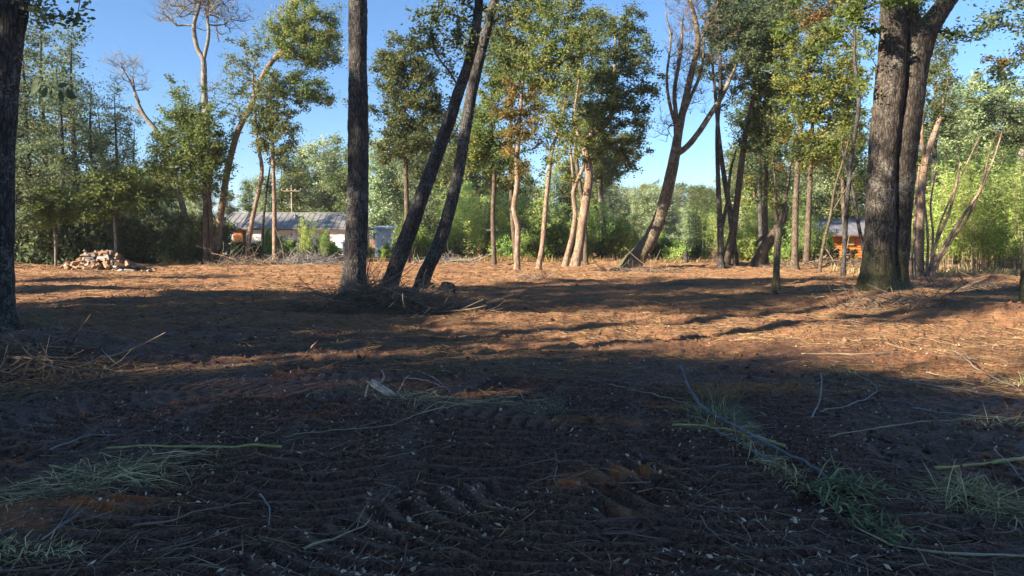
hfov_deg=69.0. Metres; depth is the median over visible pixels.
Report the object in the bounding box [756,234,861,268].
brush heap
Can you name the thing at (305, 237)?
bamboo
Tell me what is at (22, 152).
evergreen tree
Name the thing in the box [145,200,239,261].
bush
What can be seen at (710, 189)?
wood tree
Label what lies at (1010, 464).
dead branch
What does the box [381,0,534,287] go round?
leaning tree
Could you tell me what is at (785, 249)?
bush
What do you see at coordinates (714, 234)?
bamboo
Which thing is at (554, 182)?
wood tree
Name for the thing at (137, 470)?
cut grass
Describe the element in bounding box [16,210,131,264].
bush
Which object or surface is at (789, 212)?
bamboo
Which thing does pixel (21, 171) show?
evergreen tree
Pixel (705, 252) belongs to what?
bush
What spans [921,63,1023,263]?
tall tree
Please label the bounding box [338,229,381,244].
bamboo
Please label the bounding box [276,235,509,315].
twig heap
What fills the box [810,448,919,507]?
leafy stalk
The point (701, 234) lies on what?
bamboo
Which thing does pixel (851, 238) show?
window
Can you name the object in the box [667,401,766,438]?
grass tuft
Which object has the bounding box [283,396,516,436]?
dead branch
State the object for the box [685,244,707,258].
bush
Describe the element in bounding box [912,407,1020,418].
dead branch
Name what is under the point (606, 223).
bamboo
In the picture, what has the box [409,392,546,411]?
grass tuft
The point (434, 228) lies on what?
bamboo
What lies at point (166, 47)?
sky
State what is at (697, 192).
wood tree
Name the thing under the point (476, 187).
wood tree
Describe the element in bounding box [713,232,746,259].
bush
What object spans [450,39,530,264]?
green tree
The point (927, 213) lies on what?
bamboo
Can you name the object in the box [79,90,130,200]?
evergreen tree
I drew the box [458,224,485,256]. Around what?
bush
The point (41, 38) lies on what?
evergreen tree
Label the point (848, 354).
dead branch
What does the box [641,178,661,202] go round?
wood tree
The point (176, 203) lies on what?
evergreen tree
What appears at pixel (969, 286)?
twig heap
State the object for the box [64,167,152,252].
sapling
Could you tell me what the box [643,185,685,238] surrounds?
wood tree
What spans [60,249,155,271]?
firewood heap
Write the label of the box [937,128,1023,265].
bamboo
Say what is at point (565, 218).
bush
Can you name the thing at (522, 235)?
bush
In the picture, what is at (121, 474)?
cut grass
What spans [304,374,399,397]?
grass tuft
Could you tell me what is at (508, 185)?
green tree
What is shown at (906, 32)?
twin trunk tree
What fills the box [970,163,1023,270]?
bamboo
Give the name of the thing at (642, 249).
forked tree
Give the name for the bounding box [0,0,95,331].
edge tree
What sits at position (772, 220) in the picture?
bamboo
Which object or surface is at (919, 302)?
twig heap
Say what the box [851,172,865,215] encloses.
wood tree
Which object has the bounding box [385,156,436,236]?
wood tree
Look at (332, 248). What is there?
bush
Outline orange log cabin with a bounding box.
[811,219,864,256]
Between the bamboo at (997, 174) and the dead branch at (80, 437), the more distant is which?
the bamboo at (997, 174)
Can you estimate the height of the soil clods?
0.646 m
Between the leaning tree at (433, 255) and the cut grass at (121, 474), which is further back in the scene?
the leaning tree at (433, 255)
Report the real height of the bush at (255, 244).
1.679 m
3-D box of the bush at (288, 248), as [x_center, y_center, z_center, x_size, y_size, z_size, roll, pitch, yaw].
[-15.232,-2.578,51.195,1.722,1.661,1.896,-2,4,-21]
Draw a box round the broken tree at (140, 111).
[95,44,187,218]
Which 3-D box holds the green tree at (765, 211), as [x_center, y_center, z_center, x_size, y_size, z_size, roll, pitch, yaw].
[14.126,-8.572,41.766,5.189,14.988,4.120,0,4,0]
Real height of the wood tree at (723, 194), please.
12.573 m
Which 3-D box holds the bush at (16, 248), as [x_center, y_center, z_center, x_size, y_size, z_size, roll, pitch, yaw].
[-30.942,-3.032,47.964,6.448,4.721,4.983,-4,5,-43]
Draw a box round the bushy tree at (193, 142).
[133,73,247,264]
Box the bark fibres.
[0,329,1023,575]
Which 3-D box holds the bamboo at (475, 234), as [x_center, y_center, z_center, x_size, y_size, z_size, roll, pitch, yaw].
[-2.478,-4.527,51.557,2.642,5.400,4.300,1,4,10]
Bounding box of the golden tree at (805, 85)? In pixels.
[763,5,875,269]
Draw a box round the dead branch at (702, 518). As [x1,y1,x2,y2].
[700,495,742,548]
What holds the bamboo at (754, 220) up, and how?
on the ground at (512, 437)
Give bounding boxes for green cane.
[49,465,82,470]
[106,443,281,449]
[672,423,785,447]
[934,456,1023,470]
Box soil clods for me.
[0,269,1023,575]
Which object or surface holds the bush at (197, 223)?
on the ground at (512, 437)
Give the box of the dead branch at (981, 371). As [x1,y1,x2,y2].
[951,350,1020,390]
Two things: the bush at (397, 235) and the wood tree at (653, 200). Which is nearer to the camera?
the bush at (397, 235)
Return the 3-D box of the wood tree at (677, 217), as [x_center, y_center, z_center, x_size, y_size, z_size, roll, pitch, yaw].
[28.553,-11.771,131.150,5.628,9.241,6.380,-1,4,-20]
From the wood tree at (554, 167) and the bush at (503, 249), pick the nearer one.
the bush at (503, 249)
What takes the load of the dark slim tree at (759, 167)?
on the ground at (512, 437)
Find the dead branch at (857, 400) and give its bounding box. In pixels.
[819,370,876,411]
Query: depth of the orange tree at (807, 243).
37.71 m
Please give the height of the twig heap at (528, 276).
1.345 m
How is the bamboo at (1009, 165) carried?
on the ground at (512, 437)
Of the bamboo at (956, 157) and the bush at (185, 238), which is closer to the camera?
the bamboo at (956, 157)
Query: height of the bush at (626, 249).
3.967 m
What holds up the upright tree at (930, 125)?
on the ground at (512, 437)
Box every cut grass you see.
[0,465,153,513]
[16,440,205,496]
[51,455,159,492]
[88,437,232,485]
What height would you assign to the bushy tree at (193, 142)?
11.663 m
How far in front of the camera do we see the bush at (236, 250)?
54.44 m
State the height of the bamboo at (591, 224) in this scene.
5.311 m
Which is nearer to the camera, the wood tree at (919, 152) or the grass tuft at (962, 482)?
the grass tuft at (962, 482)
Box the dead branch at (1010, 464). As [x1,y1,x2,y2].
[995,450,1023,481]
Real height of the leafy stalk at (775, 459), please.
0.249 m
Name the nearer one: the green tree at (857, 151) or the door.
the green tree at (857, 151)
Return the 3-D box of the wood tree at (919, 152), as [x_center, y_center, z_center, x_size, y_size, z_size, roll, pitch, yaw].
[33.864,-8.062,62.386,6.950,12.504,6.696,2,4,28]
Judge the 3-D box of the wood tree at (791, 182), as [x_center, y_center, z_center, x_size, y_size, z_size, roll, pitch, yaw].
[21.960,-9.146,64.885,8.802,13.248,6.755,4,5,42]
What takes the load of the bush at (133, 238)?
on the ground at (512, 437)
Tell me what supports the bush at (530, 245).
on the ground at (512, 437)
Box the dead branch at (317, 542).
[303,482,374,550]
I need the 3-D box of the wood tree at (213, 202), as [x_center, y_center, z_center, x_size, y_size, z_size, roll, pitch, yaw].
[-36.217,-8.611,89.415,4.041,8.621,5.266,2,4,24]
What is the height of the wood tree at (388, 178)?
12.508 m
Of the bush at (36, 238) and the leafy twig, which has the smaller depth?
the leafy twig
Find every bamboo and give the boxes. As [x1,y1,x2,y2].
[270,233,296,245]
[294,212,318,256]
[311,224,334,256]
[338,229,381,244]
[389,196,420,257]
[428,188,470,257]
[431,178,482,258]
[458,166,504,257]
[458,187,490,258]
[475,219,509,257]
[489,181,537,233]
[489,189,526,257]
[506,184,560,256]
[519,178,555,233]
[536,212,570,237]
[548,197,578,256]
[570,187,609,259]
[587,219,634,259]
[590,195,621,259]
[616,206,646,245]
[684,194,724,258]
[685,189,744,258]
[728,217,750,238]
[737,190,772,238]
[750,188,792,230]
[768,186,806,234]
[783,197,829,260]
[799,216,838,260]
[912,159,975,271]
[912,179,942,263]
[912,194,937,257]
[913,170,968,269]
[914,143,971,265]
[934,162,994,270]
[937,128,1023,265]
[945,155,1023,271]
[948,141,1023,268]
[960,133,1023,263]
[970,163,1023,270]
[972,156,1023,271]
[978,146,1023,266]
[996,153,1023,264]
[1011,169,1023,263]
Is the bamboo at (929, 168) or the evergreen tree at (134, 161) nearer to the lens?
the bamboo at (929, 168)
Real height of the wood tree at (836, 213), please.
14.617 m
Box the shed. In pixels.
[482,229,523,237]
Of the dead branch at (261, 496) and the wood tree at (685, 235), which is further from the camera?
the wood tree at (685, 235)
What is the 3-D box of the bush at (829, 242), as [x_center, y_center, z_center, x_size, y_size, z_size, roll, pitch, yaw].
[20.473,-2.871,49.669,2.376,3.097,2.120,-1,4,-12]
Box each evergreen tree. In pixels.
[15,15,92,201]
[15,20,72,258]
[15,36,64,247]
[15,55,78,213]
[15,133,47,207]
[16,42,97,262]
[26,13,117,202]
[49,75,126,206]
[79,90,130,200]
[83,68,140,207]
[116,112,145,221]
[143,135,174,216]
[163,152,179,214]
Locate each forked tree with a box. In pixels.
[616,0,742,267]
[746,102,817,289]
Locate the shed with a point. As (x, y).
(497, 232)
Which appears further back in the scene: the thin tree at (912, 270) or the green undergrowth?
the green undergrowth
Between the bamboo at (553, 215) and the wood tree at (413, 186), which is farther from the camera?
the wood tree at (413, 186)
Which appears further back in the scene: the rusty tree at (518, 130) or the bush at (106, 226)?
the bush at (106, 226)
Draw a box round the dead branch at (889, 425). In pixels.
[829,413,1023,437]
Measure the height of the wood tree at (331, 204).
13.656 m
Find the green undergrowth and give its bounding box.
[815,261,1020,275]
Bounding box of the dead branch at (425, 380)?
[403,377,448,389]
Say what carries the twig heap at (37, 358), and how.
on the ground at (512, 437)
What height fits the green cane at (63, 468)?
0.020 m
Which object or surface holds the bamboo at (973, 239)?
on the ground at (512, 437)
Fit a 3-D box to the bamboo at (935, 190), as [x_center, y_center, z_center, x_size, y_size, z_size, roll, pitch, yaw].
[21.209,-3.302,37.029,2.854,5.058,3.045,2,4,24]
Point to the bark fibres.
(1000, 543)
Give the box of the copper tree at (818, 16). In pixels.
[776,0,878,275]
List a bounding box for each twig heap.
[0,314,171,388]
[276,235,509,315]
[386,263,529,302]
[500,262,574,279]
[587,249,688,272]
[815,266,977,311]
[850,255,1019,290]
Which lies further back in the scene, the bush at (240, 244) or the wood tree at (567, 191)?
the wood tree at (567, 191)
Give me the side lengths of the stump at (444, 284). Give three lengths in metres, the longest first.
0.527 x 0.520 x 0.318 m
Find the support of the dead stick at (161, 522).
on the ground at (512, 437)
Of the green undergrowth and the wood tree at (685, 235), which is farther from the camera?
the wood tree at (685, 235)
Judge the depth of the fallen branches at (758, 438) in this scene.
5.69 m
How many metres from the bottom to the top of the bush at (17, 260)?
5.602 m
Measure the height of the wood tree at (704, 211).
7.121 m
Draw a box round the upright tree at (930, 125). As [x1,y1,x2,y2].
[923,27,978,259]
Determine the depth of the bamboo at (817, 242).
47.58 m
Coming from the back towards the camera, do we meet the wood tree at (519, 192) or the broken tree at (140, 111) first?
the wood tree at (519, 192)
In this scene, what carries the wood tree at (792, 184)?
on the ground at (512, 437)
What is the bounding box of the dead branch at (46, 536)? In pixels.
[41,502,88,539]
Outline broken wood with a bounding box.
[365,370,395,395]
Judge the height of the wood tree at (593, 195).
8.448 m
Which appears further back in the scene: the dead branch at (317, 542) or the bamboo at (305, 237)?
the bamboo at (305, 237)
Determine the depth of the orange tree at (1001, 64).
23.70 m
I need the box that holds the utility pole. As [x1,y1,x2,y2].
[281,185,300,211]
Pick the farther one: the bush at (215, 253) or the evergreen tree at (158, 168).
the evergreen tree at (158, 168)
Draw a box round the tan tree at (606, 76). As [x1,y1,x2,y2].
[567,0,674,266]
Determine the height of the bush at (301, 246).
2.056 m
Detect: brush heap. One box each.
[188,222,304,265]
[260,241,343,264]
[411,243,498,262]
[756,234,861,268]
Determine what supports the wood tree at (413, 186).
on the ground at (512, 437)
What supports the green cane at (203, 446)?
on the ground at (512, 437)
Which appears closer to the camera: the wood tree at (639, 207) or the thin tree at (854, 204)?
the thin tree at (854, 204)
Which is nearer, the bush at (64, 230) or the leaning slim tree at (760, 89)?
the leaning slim tree at (760, 89)
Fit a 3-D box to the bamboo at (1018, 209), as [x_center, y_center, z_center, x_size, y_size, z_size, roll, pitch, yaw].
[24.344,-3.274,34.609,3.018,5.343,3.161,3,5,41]
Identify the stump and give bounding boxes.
[436,281,455,293]
[683,251,687,262]
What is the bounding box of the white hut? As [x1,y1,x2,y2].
[373,226,396,256]
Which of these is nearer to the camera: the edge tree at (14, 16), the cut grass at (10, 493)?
the cut grass at (10, 493)
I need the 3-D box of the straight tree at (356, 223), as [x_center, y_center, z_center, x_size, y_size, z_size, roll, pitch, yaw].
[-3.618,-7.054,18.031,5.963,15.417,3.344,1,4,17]
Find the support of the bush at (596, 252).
on the ground at (512, 437)
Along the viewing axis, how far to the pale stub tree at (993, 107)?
39.45 m
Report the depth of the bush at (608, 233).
55.60 m
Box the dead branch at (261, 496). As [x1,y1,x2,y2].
[258,493,283,524]
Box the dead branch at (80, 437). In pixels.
[50,411,113,449]
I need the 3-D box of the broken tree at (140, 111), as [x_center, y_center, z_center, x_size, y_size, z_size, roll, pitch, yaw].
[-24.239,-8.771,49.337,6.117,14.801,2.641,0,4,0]
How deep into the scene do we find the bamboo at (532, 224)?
53.44 m
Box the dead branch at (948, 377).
[926,371,974,384]
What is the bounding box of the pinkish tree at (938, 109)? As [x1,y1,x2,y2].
[916,34,986,276]
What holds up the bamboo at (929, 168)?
on the ground at (512, 437)
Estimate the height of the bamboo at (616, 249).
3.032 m
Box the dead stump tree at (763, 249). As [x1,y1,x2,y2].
[748,205,788,267]
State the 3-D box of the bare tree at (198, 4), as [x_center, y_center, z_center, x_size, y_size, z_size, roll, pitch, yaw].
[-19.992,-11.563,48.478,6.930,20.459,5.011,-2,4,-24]
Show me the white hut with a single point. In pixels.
(385, 231)
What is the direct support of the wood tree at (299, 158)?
on the ground at (512, 437)
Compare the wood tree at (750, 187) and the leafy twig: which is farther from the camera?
the wood tree at (750, 187)
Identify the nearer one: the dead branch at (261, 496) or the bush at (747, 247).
the dead branch at (261, 496)
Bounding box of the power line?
[282,188,723,196]
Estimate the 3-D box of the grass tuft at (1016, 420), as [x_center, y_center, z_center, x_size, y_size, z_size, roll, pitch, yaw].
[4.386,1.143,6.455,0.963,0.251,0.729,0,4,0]
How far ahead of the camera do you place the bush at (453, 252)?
53.80 m
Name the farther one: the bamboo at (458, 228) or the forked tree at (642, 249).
the bamboo at (458, 228)
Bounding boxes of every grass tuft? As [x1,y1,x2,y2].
[0,528,96,569]
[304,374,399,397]
[341,376,473,408]
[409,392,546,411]
[503,393,605,419]
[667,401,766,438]
[669,383,776,425]
[679,367,767,407]
[811,365,869,376]
[901,454,1023,516]
[901,459,1023,532]
[940,401,1023,430]
[975,404,1023,429]
[983,370,1023,388]
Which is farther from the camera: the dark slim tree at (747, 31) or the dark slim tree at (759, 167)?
the dark slim tree at (759, 167)
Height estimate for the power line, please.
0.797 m
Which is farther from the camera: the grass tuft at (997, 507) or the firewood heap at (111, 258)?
the firewood heap at (111, 258)
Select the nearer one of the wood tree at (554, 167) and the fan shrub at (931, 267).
the fan shrub at (931, 267)
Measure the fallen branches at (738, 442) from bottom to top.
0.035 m
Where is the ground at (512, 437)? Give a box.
[0,239,1023,575]
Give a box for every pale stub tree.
[572,127,647,257]
[972,90,1023,211]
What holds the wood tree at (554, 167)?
on the ground at (512, 437)
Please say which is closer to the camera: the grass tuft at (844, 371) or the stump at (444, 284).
the grass tuft at (844, 371)
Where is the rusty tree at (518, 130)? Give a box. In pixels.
[486,53,550,269]
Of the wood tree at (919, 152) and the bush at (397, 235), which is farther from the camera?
the wood tree at (919, 152)
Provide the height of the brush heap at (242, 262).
3.497 m
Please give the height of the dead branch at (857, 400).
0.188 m
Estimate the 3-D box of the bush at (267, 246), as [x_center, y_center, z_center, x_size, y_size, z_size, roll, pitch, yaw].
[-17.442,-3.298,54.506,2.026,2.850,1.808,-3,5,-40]
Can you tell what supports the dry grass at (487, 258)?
on the ground at (512, 437)
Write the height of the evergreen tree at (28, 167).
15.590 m
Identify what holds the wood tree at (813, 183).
on the ground at (512, 437)
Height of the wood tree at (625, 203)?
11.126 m
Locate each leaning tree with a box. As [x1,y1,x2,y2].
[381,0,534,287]
[413,0,561,289]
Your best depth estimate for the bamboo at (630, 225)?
52.55 m
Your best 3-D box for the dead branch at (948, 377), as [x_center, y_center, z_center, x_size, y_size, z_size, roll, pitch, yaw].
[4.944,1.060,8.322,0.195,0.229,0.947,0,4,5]
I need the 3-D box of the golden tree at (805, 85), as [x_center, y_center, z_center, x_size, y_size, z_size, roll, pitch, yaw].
[14.879,-6.963,35.767,5.956,12.826,3.683,0,4,0]
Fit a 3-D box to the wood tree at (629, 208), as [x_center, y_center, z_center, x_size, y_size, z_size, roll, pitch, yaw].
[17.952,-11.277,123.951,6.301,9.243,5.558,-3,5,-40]
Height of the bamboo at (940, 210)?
5.646 m
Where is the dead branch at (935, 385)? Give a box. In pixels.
[887,378,981,394]
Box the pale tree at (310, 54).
[214,0,348,249]
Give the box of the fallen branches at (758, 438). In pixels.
[679,364,825,476]
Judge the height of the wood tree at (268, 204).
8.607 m
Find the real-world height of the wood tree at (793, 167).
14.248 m
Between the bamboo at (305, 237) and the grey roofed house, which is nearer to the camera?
the bamboo at (305, 237)
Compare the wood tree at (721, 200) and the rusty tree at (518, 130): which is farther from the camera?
the wood tree at (721, 200)
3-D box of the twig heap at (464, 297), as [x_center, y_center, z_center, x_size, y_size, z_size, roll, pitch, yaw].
[-1.561,0.086,17.836,4.077,1.467,2.150,0,4,0]
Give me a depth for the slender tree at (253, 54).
44.26 m
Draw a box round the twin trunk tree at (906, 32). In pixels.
[767,0,1022,291]
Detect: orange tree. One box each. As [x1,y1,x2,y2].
[773,77,840,264]
[977,32,1023,88]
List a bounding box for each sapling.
[20,183,90,265]
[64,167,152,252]
[118,163,178,217]
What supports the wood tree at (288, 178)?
on the ground at (512, 437)
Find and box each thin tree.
[818,127,864,271]
[820,121,866,252]
[909,161,927,279]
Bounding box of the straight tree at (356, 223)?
[339,0,368,291]
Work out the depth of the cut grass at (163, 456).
5.20 m
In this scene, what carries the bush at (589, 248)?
on the ground at (512, 437)
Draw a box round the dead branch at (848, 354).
[801,351,895,354]
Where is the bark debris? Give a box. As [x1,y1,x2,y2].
[6,261,1023,370]
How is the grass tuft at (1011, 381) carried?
on the ground at (512, 437)
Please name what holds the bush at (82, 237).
on the ground at (512, 437)
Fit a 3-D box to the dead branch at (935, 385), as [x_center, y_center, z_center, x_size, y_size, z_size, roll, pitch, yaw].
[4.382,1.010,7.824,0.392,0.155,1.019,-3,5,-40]
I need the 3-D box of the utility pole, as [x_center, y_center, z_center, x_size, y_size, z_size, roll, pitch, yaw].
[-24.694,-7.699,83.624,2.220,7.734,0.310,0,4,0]
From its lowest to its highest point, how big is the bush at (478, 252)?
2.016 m
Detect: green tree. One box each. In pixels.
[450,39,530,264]
[467,0,566,261]
[518,0,620,264]
[728,1,808,263]
[813,28,877,261]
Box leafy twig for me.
[19,59,76,102]
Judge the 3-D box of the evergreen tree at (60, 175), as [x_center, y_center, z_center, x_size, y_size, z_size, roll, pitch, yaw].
[-27.920,-8.085,45.706,5.122,13.955,5.093,1,4,16]
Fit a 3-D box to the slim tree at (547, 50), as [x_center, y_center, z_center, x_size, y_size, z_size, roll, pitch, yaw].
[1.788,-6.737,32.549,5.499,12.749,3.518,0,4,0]
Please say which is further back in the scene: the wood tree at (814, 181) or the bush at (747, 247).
the wood tree at (814, 181)
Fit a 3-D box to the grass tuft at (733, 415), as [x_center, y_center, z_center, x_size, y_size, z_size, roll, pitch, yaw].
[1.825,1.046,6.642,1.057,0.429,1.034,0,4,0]
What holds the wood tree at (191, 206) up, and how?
on the ground at (512, 437)
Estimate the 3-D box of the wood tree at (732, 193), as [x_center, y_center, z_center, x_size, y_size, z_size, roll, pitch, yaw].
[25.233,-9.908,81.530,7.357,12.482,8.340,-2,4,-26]
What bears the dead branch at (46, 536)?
on the ground at (512, 437)
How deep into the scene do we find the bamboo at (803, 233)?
46.68 m
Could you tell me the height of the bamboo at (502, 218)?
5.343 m
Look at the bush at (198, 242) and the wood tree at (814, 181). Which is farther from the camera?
the wood tree at (814, 181)
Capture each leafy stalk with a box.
[720,419,843,502]
[788,477,935,552]
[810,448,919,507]
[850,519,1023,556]
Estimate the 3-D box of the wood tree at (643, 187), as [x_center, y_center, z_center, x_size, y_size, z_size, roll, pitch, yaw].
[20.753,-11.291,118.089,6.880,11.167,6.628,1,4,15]
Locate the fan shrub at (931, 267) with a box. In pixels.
[921,124,1009,276]
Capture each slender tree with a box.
[210,25,281,263]
[239,72,306,260]
[252,166,271,262]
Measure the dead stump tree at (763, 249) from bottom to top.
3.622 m
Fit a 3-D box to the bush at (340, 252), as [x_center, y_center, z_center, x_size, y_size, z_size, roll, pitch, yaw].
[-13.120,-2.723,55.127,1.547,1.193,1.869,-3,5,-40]
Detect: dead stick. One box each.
[134,487,256,526]
[811,372,822,417]
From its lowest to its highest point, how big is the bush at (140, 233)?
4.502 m
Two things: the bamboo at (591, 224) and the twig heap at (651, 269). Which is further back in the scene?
the bamboo at (591, 224)
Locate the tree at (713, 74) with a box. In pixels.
[678,0,761,265]
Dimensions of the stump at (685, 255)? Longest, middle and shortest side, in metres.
0.912 x 0.347 x 0.332 m
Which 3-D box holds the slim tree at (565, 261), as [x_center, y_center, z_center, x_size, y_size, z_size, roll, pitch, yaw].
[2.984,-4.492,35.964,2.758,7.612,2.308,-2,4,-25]
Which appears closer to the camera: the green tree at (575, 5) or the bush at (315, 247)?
the green tree at (575, 5)
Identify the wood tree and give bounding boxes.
[19,175,36,213]
[179,171,212,214]
[199,182,220,218]
[217,191,242,217]
[232,178,258,213]
[247,171,279,211]
[257,152,312,211]
[283,146,318,211]
[287,131,347,211]
[289,161,309,211]
[309,143,373,236]
[314,146,346,211]
[345,130,411,233]
[369,162,402,239]
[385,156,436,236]
[386,130,446,236]
[424,116,480,237]
[443,97,508,228]
[477,178,507,228]
[501,157,536,228]
[521,174,535,222]
[536,163,566,223]
[550,155,584,220]
[554,160,584,221]
[576,178,598,237]
[578,149,625,233]
[607,182,633,226]
[611,193,633,224]
[626,184,684,240]
[626,187,650,239]
[627,182,651,235]
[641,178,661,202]
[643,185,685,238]
[664,196,685,239]
[674,180,691,240]
[674,206,695,244]
[677,184,711,206]
[680,183,715,244]
[681,185,700,206]
[686,186,716,241]
[693,208,709,242]
[703,173,732,235]
[704,146,748,240]
[712,157,747,234]
[724,100,789,234]
[728,103,802,233]
[772,170,814,225]
[780,125,830,219]
[788,109,870,220]
[800,119,861,220]
[800,119,870,220]
[801,132,850,222]
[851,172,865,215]
[912,131,940,213]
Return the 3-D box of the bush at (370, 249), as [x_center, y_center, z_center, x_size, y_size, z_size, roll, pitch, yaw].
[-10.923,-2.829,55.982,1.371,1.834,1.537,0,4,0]
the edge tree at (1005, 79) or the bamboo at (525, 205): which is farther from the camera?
the bamboo at (525, 205)
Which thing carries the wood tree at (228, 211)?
on the ground at (512, 437)
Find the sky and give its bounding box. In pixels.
[18,0,1023,238]
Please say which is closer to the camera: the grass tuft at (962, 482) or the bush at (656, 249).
the grass tuft at (962, 482)
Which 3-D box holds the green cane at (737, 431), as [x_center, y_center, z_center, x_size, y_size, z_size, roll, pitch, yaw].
[1.701,1.130,5.815,0.929,0.034,0.186,3,5,41]
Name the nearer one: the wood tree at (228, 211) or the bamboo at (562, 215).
the bamboo at (562, 215)
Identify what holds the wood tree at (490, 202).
on the ground at (512, 437)
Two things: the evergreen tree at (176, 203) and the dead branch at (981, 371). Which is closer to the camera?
the dead branch at (981, 371)
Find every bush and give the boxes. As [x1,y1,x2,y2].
[14,207,91,263]
[14,210,58,263]
[14,238,25,259]
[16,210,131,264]
[17,218,60,263]
[23,197,123,260]
[48,206,139,261]
[98,228,129,258]
[99,220,164,263]
[106,227,131,257]
[107,201,199,263]
[117,209,153,260]
[137,205,223,263]
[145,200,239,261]
[146,226,202,263]
[170,232,224,262]
[175,216,230,263]
[225,240,240,254]
[231,240,257,254]
[250,239,267,255]
[257,225,286,254]
[278,239,300,254]
[284,240,313,255]
[305,238,330,256]
[316,233,340,258]
[332,247,344,256]
[367,243,376,257]
[376,242,391,257]
[387,220,433,258]
[388,241,420,257]
[415,223,434,258]
[430,232,459,256]
[442,239,467,257]
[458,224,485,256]
[467,235,489,257]
[484,232,512,257]
[499,231,525,256]
[509,228,557,259]
[538,217,571,259]
[554,205,588,242]
[570,239,596,258]
[588,236,615,258]
[593,222,619,257]
[597,214,643,259]
[649,238,673,258]
[658,228,678,253]
[661,238,693,259]
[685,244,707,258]
[691,242,712,258]
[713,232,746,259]
[736,232,758,260]
[768,225,810,259]
[769,236,803,262]
[803,223,841,258]
[823,249,841,259]
[848,247,858,259]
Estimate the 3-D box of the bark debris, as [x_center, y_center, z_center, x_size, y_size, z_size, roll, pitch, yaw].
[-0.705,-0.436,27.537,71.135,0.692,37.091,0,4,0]
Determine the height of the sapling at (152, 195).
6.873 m
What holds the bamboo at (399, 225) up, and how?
on the ground at (512, 437)
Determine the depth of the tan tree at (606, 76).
35.12 m
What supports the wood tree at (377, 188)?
on the ground at (512, 437)
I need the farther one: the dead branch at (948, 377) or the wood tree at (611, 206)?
the wood tree at (611, 206)
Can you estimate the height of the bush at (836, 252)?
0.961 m
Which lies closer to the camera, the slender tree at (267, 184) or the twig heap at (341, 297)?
the twig heap at (341, 297)
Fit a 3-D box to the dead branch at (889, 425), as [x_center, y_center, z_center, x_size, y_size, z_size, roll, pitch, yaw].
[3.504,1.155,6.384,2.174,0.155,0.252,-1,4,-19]
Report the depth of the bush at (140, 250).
46.91 m
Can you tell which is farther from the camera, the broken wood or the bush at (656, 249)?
the bush at (656, 249)
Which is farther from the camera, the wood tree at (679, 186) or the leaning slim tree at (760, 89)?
the wood tree at (679, 186)
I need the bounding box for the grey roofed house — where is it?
[224,212,373,254]
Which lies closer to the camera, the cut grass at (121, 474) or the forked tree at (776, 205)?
the cut grass at (121, 474)
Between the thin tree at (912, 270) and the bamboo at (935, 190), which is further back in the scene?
the bamboo at (935, 190)
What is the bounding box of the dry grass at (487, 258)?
[129,253,991,264]
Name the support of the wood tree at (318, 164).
on the ground at (512, 437)
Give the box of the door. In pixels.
[378,234,386,256]
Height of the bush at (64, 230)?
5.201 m
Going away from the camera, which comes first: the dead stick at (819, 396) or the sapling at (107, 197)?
the dead stick at (819, 396)
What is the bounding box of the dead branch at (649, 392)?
[609,384,693,402]
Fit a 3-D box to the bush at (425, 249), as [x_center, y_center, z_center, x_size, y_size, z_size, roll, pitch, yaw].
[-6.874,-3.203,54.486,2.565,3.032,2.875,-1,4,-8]
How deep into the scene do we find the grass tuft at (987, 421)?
6.44 m
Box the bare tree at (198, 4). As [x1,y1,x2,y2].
[145,0,255,260]
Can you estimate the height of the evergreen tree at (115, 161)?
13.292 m
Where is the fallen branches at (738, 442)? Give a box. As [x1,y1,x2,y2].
[715,429,773,462]
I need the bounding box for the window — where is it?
[841,236,853,244]
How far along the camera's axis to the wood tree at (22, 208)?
77.35 m
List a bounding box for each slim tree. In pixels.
[339,28,458,262]
[492,0,613,269]
[552,114,598,266]
[697,0,784,268]
[707,0,841,244]
[724,9,797,266]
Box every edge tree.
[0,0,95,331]
[956,0,1023,303]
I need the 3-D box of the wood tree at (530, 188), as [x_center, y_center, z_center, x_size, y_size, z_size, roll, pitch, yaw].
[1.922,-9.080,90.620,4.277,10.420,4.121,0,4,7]
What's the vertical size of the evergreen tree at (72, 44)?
17.059 m
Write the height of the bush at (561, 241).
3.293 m
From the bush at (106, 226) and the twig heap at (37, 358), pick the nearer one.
the twig heap at (37, 358)
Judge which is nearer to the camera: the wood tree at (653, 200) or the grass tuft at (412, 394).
the grass tuft at (412, 394)
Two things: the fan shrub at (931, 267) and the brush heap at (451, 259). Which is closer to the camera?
the fan shrub at (931, 267)
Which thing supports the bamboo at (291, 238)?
on the ground at (512, 437)
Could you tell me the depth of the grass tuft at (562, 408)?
6.66 m
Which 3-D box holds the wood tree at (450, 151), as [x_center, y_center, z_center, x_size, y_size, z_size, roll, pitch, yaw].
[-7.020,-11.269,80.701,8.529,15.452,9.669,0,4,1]
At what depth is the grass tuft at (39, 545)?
3.78 m
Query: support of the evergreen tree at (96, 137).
on the ground at (512, 437)
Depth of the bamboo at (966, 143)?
40.95 m
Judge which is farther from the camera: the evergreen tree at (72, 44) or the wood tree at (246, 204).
the wood tree at (246, 204)

